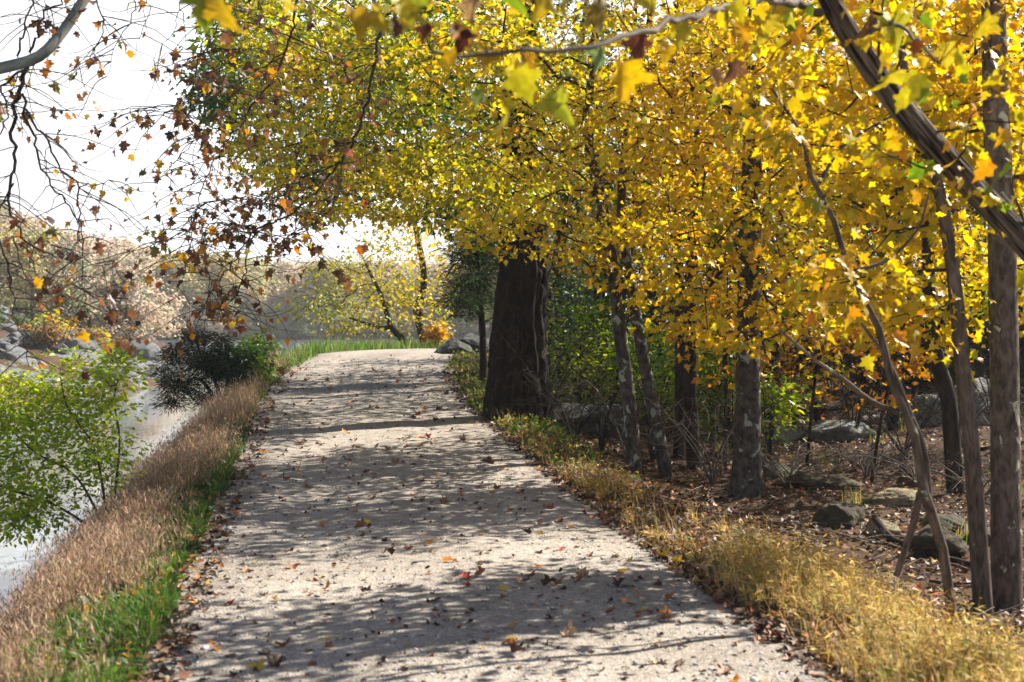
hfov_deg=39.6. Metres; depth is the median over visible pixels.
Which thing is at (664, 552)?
fallen leaf
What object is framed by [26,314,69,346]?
rock shrub
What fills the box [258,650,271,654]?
fallen leaf
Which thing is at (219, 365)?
dark evergreen bush
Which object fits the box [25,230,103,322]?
distant tree
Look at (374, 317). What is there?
distant tree
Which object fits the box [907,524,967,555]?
boulder
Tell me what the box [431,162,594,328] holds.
distant tree
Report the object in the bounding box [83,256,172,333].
distant tree
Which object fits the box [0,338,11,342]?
shore boulder
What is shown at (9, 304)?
distant tree
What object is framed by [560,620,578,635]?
fallen leaf
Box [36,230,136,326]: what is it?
distant tree
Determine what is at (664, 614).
fallen leaf
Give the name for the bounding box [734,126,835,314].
woodland tree
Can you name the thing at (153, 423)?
water
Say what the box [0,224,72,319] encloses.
distant tree
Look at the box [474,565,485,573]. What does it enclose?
fallen leaf
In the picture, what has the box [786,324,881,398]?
bare brush
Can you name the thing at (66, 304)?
distant tree
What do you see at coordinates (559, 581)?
fallen leaf
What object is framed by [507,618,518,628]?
fallen leaf
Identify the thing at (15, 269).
distant tree
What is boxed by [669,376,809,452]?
bare brush
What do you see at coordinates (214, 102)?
green tree
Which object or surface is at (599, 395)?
fallen branch
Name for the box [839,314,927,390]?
bare brush
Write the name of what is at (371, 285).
distant tree
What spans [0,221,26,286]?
distant tree
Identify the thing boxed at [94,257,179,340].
distant tree
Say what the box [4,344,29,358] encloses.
shore boulder
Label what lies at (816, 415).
woodland tree
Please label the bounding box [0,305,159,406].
rocky shore
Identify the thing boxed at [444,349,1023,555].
woodland grass
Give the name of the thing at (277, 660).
fallen leaf
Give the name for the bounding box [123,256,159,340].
distant tree
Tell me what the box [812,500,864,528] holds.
boulder
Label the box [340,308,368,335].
distant tree
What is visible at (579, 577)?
fallen leaf
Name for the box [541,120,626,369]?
thin woodland tree
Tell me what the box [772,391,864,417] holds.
fallen log
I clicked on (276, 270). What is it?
distant tree
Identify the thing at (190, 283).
distant tree
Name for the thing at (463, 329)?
distant tree
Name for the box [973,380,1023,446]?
bare brush
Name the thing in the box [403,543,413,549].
fallen leaf
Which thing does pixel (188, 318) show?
distant tree
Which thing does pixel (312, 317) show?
distant tree
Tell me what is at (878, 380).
thin woodland tree
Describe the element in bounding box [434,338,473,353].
boulder
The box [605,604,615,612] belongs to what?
fallen leaf
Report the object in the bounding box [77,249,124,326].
distant tree
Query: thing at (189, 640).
fallen leaf
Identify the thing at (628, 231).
twin stem maple
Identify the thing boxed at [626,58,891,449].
woodland tree
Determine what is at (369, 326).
distant tree
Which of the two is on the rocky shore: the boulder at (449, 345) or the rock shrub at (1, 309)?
the rock shrub at (1, 309)
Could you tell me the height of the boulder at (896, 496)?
0.244 m
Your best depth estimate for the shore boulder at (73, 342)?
60.48 m
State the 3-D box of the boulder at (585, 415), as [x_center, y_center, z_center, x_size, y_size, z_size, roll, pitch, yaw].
[1.155,1.305,20.786,1.531,0.814,1.124,0,1,-8]
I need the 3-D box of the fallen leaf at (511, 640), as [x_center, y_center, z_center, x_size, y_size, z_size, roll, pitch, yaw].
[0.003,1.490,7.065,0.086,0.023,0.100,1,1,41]
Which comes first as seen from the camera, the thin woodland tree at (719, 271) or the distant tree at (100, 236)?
the thin woodland tree at (719, 271)
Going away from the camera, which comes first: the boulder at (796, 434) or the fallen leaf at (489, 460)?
the fallen leaf at (489, 460)
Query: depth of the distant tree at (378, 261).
222.22 m
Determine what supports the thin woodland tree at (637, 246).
on the ground at (740, 508)
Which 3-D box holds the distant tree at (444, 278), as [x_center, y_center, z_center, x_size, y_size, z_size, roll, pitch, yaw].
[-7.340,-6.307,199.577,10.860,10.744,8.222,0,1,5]
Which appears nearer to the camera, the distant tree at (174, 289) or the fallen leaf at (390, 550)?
the fallen leaf at (390, 550)
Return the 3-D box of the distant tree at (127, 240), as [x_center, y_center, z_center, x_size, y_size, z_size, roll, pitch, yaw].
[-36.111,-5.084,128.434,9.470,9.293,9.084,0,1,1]
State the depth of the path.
9.30 m
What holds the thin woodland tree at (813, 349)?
on the ground at (740, 508)
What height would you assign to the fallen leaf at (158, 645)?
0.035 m
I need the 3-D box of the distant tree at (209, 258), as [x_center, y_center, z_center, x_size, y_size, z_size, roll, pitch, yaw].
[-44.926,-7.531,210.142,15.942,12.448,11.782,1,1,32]
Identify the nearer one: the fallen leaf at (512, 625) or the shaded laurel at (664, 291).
the fallen leaf at (512, 625)
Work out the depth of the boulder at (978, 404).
21.42 m
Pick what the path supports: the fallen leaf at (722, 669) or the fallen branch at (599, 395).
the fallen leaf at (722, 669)
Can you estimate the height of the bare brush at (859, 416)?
1.656 m
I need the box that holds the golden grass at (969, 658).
[484,404,1023,681]
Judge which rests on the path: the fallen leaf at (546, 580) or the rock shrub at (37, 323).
the fallen leaf at (546, 580)
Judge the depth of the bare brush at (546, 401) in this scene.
19.79 m
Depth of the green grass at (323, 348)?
7.96 m
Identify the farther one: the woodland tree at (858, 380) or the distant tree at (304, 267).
the distant tree at (304, 267)
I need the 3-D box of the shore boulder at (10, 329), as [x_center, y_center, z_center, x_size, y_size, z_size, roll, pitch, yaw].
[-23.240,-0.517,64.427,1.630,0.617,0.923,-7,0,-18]
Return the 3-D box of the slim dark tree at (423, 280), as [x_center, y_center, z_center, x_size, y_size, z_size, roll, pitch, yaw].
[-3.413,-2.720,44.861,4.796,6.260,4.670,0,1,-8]
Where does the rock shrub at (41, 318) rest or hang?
on the rocky shore
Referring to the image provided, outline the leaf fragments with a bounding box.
[135,354,833,681]
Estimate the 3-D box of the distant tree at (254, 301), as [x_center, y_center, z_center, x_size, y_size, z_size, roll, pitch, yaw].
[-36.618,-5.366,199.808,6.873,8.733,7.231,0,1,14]
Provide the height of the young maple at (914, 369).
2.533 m
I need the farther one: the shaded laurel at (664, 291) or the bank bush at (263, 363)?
the shaded laurel at (664, 291)
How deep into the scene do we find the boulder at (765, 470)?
16.03 m
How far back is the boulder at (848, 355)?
31.06 m
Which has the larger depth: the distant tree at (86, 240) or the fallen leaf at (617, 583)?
the distant tree at (86, 240)
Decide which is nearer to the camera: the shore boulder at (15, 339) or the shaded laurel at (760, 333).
the shaded laurel at (760, 333)
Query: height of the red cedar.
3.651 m
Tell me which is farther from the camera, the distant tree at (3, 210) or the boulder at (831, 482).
the distant tree at (3, 210)
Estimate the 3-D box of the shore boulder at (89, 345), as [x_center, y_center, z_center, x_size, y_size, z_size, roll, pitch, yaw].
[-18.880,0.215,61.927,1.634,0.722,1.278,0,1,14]
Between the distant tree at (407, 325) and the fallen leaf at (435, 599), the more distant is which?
the distant tree at (407, 325)
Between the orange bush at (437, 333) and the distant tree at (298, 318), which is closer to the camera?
the orange bush at (437, 333)
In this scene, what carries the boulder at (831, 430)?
on the ground at (740, 508)
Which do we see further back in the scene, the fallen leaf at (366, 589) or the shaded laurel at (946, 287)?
the shaded laurel at (946, 287)
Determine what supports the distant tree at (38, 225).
on the ground at (740, 508)
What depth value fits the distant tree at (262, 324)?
187.11 m
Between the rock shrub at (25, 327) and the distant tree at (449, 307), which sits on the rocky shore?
the rock shrub at (25, 327)
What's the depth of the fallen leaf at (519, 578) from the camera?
8.76 m
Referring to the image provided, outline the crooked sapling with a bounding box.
[701,69,958,640]
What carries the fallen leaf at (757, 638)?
on the path
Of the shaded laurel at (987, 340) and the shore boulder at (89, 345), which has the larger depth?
the shore boulder at (89, 345)
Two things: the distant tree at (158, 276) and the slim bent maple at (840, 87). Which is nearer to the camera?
the slim bent maple at (840, 87)
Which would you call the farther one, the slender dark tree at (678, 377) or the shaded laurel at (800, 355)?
the shaded laurel at (800, 355)
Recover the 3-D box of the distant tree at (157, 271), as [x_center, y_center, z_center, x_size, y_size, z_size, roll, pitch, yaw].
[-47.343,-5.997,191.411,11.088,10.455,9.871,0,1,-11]
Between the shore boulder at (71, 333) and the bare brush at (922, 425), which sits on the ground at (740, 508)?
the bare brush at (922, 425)
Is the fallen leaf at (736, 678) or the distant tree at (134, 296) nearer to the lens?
the fallen leaf at (736, 678)
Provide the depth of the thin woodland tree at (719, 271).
32.01 m
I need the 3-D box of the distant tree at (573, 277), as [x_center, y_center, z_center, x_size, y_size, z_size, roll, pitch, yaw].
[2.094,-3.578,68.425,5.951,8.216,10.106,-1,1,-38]
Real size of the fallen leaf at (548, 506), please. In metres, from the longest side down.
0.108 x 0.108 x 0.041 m
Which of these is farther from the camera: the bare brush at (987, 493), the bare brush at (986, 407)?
the bare brush at (986, 407)
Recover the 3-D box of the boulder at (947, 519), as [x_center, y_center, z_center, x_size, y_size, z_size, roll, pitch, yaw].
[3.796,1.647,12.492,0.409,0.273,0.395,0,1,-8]
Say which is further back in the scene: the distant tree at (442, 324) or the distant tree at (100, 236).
the distant tree at (442, 324)
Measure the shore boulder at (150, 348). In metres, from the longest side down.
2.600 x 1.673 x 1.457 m
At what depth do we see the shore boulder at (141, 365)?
64.44 m
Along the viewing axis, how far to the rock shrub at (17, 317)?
69.14 m
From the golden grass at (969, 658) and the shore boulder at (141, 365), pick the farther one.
the shore boulder at (141, 365)
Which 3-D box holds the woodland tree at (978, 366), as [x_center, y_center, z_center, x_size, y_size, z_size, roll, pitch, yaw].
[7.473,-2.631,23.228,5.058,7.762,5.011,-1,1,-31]
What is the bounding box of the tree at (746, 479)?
[581,0,896,497]
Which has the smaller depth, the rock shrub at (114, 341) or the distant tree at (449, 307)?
the rock shrub at (114, 341)
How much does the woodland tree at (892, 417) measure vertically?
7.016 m
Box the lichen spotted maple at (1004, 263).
[816,0,1023,611]
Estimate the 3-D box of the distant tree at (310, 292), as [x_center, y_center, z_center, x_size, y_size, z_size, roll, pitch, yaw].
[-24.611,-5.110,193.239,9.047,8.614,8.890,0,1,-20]
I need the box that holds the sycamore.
[0,0,436,380]
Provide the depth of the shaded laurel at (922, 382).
27.06 m
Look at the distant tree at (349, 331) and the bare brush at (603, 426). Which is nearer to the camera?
the bare brush at (603, 426)
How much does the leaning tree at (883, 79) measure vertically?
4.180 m
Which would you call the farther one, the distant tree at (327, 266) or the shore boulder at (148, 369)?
the distant tree at (327, 266)
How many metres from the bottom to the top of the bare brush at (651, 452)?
0.995 m
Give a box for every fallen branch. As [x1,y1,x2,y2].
[572,380,624,453]
[871,515,969,567]
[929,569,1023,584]
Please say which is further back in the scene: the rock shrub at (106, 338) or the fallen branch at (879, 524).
the rock shrub at (106, 338)
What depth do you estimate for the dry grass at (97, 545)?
9.84 m
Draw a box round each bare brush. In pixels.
[480,311,610,422]
[500,363,640,439]
[529,373,672,450]
[577,379,723,460]
[632,392,793,485]
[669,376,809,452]
[704,444,879,487]
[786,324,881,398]
[786,338,921,426]
[788,439,941,478]
[829,380,977,455]
[836,443,990,479]
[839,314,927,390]
[891,452,1023,497]
[899,373,1023,446]
[931,319,1023,415]
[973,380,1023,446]
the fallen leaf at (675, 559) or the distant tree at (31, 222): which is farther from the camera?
the distant tree at (31, 222)
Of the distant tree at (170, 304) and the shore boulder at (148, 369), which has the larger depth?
the distant tree at (170, 304)
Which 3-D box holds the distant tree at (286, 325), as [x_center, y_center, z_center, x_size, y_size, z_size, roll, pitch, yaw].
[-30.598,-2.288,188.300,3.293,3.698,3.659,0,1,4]
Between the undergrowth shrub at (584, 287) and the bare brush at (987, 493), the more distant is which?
the undergrowth shrub at (584, 287)
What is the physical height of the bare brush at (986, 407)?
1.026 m
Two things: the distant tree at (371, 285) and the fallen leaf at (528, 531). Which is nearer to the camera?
the fallen leaf at (528, 531)
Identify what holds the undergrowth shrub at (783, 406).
on the ground at (740, 508)
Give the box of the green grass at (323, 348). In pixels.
[4,336,667,681]
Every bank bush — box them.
[230,330,286,361]
[230,338,284,386]
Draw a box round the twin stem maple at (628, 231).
[366,0,731,479]
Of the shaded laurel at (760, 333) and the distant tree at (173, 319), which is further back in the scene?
the distant tree at (173, 319)
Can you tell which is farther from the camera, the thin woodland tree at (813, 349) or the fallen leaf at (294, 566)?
the thin woodland tree at (813, 349)
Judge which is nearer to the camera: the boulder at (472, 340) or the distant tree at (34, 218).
the boulder at (472, 340)
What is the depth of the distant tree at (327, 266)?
190.12 m
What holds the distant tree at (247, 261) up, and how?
on the ground at (740, 508)
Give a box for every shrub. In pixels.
[0,307,7,326]
[0,336,160,549]
[9,319,40,331]
[10,311,30,324]
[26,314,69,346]
[26,317,65,341]
[31,309,68,333]
[59,315,73,329]
[67,326,107,346]
[95,327,111,345]
[99,341,133,360]
[107,335,128,344]
[547,262,670,396]
[547,287,657,416]
[549,283,702,411]
[584,313,729,421]
[652,335,779,438]
[722,356,826,454]
[760,314,867,425]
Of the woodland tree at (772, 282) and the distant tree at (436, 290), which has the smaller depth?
the woodland tree at (772, 282)
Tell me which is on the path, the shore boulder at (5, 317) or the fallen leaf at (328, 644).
the fallen leaf at (328, 644)
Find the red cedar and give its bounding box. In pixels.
[429,197,498,382]
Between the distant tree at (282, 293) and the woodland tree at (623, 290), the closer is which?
the woodland tree at (623, 290)
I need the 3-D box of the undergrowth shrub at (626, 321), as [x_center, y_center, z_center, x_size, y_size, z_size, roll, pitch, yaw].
[1.958,0.091,24.435,2.964,2.484,3.421,0,1,24]
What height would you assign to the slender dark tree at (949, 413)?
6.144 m
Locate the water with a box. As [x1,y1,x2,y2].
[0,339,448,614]
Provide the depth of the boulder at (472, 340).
34.31 m
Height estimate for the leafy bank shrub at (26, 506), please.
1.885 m
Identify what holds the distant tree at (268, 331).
on the ground at (740, 508)
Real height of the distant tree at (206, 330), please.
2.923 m
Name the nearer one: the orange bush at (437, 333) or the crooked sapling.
the crooked sapling
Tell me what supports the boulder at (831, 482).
on the ground at (740, 508)
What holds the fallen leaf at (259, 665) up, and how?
on the path
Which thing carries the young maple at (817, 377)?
on the ground at (740, 508)
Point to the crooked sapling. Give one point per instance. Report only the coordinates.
(833, 160)
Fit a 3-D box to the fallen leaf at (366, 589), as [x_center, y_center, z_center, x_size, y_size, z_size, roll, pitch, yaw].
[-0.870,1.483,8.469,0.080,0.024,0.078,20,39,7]
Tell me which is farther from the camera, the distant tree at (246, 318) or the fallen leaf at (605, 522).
the distant tree at (246, 318)
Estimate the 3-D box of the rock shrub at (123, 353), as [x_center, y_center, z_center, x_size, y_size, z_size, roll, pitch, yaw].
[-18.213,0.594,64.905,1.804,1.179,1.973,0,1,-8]
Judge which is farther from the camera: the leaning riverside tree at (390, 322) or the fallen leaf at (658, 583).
the leaning riverside tree at (390, 322)
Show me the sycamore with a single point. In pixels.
(24, 64)
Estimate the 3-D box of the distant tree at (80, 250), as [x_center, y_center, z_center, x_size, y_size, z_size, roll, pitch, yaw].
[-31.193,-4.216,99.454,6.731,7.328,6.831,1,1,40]
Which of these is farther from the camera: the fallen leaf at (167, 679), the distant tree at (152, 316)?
the distant tree at (152, 316)
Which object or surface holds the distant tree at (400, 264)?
on the ground at (740, 508)
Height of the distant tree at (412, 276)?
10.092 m
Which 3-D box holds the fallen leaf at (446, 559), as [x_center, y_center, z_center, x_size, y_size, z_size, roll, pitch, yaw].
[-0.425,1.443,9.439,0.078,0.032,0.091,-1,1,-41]
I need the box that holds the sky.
[0,0,1023,314]
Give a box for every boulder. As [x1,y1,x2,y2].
[0,313,14,323]
[0,323,17,332]
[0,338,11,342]
[0,339,11,349]
[0,348,18,360]
[3,332,29,341]
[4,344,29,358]
[6,331,24,338]
[9,337,18,341]
[49,343,68,354]
[51,337,77,347]
[62,328,94,337]
[73,338,97,350]
[73,377,95,387]
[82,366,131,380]
[119,358,146,372]
[126,340,161,361]
[143,362,158,377]
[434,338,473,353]
[458,333,489,353]
[554,403,641,436]
[762,459,800,479]
[771,471,864,489]
[773,429,807,441]
[811,420,875,441]
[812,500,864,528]
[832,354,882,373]
[862,488,916,506]
[864,517,900,535]
[894,476,916,486]
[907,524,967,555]
[911,394,941,425]
[920,514,965,532]
[954,377,989,423]
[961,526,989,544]
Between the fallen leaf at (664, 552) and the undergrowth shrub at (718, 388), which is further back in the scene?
the undergrowth shrub at (718, 388)
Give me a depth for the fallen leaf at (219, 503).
11.96 m
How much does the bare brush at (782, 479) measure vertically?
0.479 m
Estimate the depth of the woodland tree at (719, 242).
38.81 m
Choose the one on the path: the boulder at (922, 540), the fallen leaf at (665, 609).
the fallen leaf at (665, 609)
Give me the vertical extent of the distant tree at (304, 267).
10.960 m
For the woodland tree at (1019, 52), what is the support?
on the ground at (740, 508)
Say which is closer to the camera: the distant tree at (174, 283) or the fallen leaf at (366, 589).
the fallen leaf at (366, 589)
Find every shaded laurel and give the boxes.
[484,256,631,370]
[566,251,702,369]
[627,262,763,369]
[699,281,824,366]
[760,294,880,377]
[850,286,988,389]
[905,265,987,347]
[926,286,1023,388]
[966,259,1023,393]
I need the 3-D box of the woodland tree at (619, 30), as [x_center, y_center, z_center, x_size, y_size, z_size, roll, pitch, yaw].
[3.303,-2.428,25.056,5.072,7.451,5.405,0,1,-8]
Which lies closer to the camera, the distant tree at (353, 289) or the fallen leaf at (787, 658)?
the fallen leaf at (787, 658)
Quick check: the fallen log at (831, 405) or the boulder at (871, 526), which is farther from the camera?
the fallen log at (831, 405)
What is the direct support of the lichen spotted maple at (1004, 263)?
on the ground at (740, 508)
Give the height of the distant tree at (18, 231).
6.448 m
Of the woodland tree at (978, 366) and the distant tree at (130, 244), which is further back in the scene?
the distant tree at (130, 244)
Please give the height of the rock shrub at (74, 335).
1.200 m
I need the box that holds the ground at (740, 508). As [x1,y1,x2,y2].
[0,306,1023,674]
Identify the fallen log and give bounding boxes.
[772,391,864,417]
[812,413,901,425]
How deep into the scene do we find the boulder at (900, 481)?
15.51 m
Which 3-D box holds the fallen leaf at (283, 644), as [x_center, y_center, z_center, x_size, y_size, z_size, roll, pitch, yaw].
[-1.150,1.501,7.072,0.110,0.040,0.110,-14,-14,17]
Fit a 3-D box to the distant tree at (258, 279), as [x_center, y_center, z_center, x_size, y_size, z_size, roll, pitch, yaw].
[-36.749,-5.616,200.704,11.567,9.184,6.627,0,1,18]
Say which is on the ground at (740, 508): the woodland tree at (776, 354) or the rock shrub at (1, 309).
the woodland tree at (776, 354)
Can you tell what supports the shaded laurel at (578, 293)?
on the ground at (740, 508)
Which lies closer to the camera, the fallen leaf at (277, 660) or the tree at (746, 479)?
the fallen leaf at (277, 660)
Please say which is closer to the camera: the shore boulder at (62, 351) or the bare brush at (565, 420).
the bare brush at (565, 420)
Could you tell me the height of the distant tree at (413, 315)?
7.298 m
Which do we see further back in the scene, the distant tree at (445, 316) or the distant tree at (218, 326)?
the distant tree at (445, 316)
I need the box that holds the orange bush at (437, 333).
[421,318,453,344]
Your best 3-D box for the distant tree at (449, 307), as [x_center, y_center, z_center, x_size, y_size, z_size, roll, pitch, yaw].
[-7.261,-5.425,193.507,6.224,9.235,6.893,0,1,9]
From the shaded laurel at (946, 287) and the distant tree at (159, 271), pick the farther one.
the distant tree at (159, 271)
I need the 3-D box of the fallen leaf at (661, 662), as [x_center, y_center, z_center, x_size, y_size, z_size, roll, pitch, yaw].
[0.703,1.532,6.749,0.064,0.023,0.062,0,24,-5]
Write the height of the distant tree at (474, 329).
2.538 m
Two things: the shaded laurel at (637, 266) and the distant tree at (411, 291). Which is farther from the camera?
the distant tree at (411, 291)
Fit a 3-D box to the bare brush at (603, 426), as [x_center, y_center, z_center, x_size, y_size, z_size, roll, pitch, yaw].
[1.121,0.891,17.550,1.813,0.995,1.749,0,1,-8]
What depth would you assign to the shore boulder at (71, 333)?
67.60 m
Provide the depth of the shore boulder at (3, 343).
56.01 m
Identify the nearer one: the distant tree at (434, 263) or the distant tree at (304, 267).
the distant tree at (304, 267)
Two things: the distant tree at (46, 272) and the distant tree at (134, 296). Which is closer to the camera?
the distant tree at (134, 296)
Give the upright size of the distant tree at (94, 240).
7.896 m
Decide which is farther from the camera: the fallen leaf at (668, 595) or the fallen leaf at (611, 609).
the fallen leaf at (668, 595)
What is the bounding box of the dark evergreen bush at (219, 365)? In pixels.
[143,319,267,416]
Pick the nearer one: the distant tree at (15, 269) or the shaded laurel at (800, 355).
the shaded laurel at (800, 355)
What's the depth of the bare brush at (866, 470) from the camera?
16.36 m
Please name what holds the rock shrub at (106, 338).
on the rocky shore
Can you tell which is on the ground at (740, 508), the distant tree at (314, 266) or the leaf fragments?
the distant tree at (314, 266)
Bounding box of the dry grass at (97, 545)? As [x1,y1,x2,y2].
[0,348,302,681]
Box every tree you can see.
[0,190,15,257]
[0,203,37,283]
[0,209,56,305]
[0,220,35,277]
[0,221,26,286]
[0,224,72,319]
[0,236,73,317]
[0,240,49,312]
[2,233,64,317]
[14,218,71,269]
[20,247,99,328]
[25,213,46,223]
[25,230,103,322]
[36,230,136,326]
[40,229,114,328]
[70,230,110,325]
[77,248,194,340]
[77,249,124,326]
[78,252,109,326]
[80,242,156,337]
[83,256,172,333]
[86,233,154,301]
[88,230,115,253]
[93,277,149,339]
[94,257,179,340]
[114,242,160,273]
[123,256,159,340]
[146,261,198,318]
[148,253,176,290]
[150,259,176,284]
[150,268,171,289]
[152,253,231,321]
[152,259,214,321]
[153,275,198,304]
[164,251,222,303]
[164,307,182,331]
[165,0,556,388]
[171,309,198,333]
[179,0,1023,291]
[180,307,197,332]
[183,308,203,330]
[187,247,233,330]
[192,313,215,333]
[194,0,618,423]
[196,318,212,334]
[197,277,251,333]
[199,250,257,334]
[203,260,250,332]
[210,319,228,335]
[229,271,280,332]
[230,255,266,324]
[232,314,257,334]
[235,271,272,326]
[236,272,266,328]
[242,257,285,321]
[249,314,276,338]
[251,306,275,335]
[258,259,311,333]
[258,270,297,326]
[265,257,298,294]
[265,270,316,332]
[265,312,285,337]
[267,318,289,337]
[271,310,291,332]
[274,231,434,348]
[279,319,292,334]
[287,312,317,339]
[288,308,310,334]
[290,258,343,292]
[290,305,320,332]
[295,255,365,332]
[298,255,365,324]
[302,276,365,326]
[307,311,331,336]
[330,260,378,321]
[332,261,376,321]
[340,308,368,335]
[341,311,361,332]
[344,176,465,346]
[351,267,395,332]
[358,257,401,270]
[362,312,377,334]
[364,254,398,270]
[364,274,401,333]
[367,308,381,334]
[375,269,411,330]
[380,311,401,335]
[383,255,416,329]
[383,259,448,333]
[385,286,432,333]
[392,261,447,323]
[395,263,442,321]
[397,315,416,334]
[415,256,439,270]
[419,255,449,269]
[425,289,463,326]
[426,161,627,321]
[429,262,466,333]
[430,312,456,334]
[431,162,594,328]
[440,276,463,333]
[446,310,475,336]
[458,0,703,394]
[463,29,657,382]
[465,323,478,333]
[477,186,638,325]
[485,0,785,404]
[540,54,741,378]
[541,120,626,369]
[549,144,673,290]
[557,4,824,404]
[584,0,785,457]
[599,2,783,469]
[610,186,685,344]
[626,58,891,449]
[654,128,737,349]
[657,6,844,381]
[670,132,739,376]
[709,156,914,421]
[724,16,1022,430]
[732,57,856,390]
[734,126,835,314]
[767,0,1015,388]
[795,107,944,402]
[809,0,1023,494]
[820,2,1023,377]
[836,49,1020,307]
[851,81,979,392]
[883,1,1023,377]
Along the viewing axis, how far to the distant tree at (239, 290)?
196.72 m
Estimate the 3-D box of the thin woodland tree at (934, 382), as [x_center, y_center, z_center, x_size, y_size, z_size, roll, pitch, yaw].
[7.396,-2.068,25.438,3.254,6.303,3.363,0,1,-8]
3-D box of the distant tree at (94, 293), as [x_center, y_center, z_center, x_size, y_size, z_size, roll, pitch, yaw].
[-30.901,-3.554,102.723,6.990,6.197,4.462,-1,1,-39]
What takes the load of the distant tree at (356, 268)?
on the ground at (740, 508)
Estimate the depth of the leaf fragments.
8.83 m
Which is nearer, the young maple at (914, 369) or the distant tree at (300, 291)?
the young maple at (914, 369)
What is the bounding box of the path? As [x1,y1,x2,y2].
[135,348,854,681]
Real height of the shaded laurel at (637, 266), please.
3.362 m
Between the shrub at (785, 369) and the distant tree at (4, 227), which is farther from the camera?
the distant tree at (4, 227)
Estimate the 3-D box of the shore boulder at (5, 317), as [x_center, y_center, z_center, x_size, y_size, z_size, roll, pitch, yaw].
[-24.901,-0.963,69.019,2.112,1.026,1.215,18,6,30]
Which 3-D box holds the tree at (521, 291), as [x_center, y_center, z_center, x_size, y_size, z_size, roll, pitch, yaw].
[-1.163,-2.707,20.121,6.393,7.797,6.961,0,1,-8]
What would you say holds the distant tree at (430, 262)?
on the ground at (740, 508)
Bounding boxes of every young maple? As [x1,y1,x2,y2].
[653,246,820,469]
[761,226,903,465]
[812,275,983,482]
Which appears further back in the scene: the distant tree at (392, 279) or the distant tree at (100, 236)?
the distant tree at (392, 279)
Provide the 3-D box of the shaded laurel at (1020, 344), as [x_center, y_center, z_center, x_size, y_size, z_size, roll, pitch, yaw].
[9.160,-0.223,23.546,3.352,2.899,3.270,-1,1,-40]
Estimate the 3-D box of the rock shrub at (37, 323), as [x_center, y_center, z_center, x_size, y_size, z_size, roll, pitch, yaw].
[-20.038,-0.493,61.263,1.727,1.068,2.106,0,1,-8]
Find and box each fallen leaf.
[155,641,167,648]
[164,675,175,681]
[165,633,173,639]
[177,660,192,668]
[180,635,193,642]
[215,497,225,505]
[223,653,236,656]
[240,565,252,572]
[246,658,265,668]
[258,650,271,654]
[264,653,287,667]
[273,637,291,646]
[287,561,300,569]
[323,641,335,646]
[354,517,365,526]
[360,585,372,590]
[385,545,394,554]
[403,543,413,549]
[426,597,441,601]
[440,496,448,503]
[440,556,453,561]
[459,571,471,578]
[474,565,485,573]
[480,456,494,463]
[499,584,509,589]
[506,637,519,642]
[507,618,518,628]
[509,639,524,652]
[516,576,530,581]
[522,527,532,533]
[540,573,557,585]
[544,503,554,508]
[553,577,563,583]
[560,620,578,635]
[575,566,589,575]
[575,570,586,580]
[600,517,610,524]
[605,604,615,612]
[612,576,626,586]
[652,579,661,585]
[656,546,670,557]
[656,658,666,664]
[658,605,672,613]
[658,610,669,618]
[663,593,674,596]
[670,555,682,562]
[717,662,733,672]
[728,674,741,681]
[753,629,768,641]
[782,654,794,660]
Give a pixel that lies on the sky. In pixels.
(133, 87)
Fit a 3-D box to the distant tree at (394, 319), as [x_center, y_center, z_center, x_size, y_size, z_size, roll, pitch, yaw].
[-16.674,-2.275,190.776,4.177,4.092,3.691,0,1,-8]
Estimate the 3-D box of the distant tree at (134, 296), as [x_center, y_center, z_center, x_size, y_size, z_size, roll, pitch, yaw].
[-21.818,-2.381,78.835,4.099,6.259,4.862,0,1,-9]
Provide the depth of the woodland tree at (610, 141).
26.25 m
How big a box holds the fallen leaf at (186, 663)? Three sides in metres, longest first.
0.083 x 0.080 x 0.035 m
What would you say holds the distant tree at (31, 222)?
on the ground at (740, 508)
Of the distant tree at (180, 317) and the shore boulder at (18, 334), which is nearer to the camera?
the shore boulder at (18, 334)
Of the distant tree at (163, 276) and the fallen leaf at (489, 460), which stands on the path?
the fallen leaf at (489, 460)
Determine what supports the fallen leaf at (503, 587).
on the path
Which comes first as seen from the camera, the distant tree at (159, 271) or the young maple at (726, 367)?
the young maple at (726, 367)
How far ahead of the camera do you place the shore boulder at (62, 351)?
59.82 m
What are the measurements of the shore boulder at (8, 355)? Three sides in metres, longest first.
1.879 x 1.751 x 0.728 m
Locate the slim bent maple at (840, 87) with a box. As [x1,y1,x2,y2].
[689,0,996,616]
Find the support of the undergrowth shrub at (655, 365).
on the ground at (740, 508)
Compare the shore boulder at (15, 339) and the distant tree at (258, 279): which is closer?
the shore boulder at (15, 339)

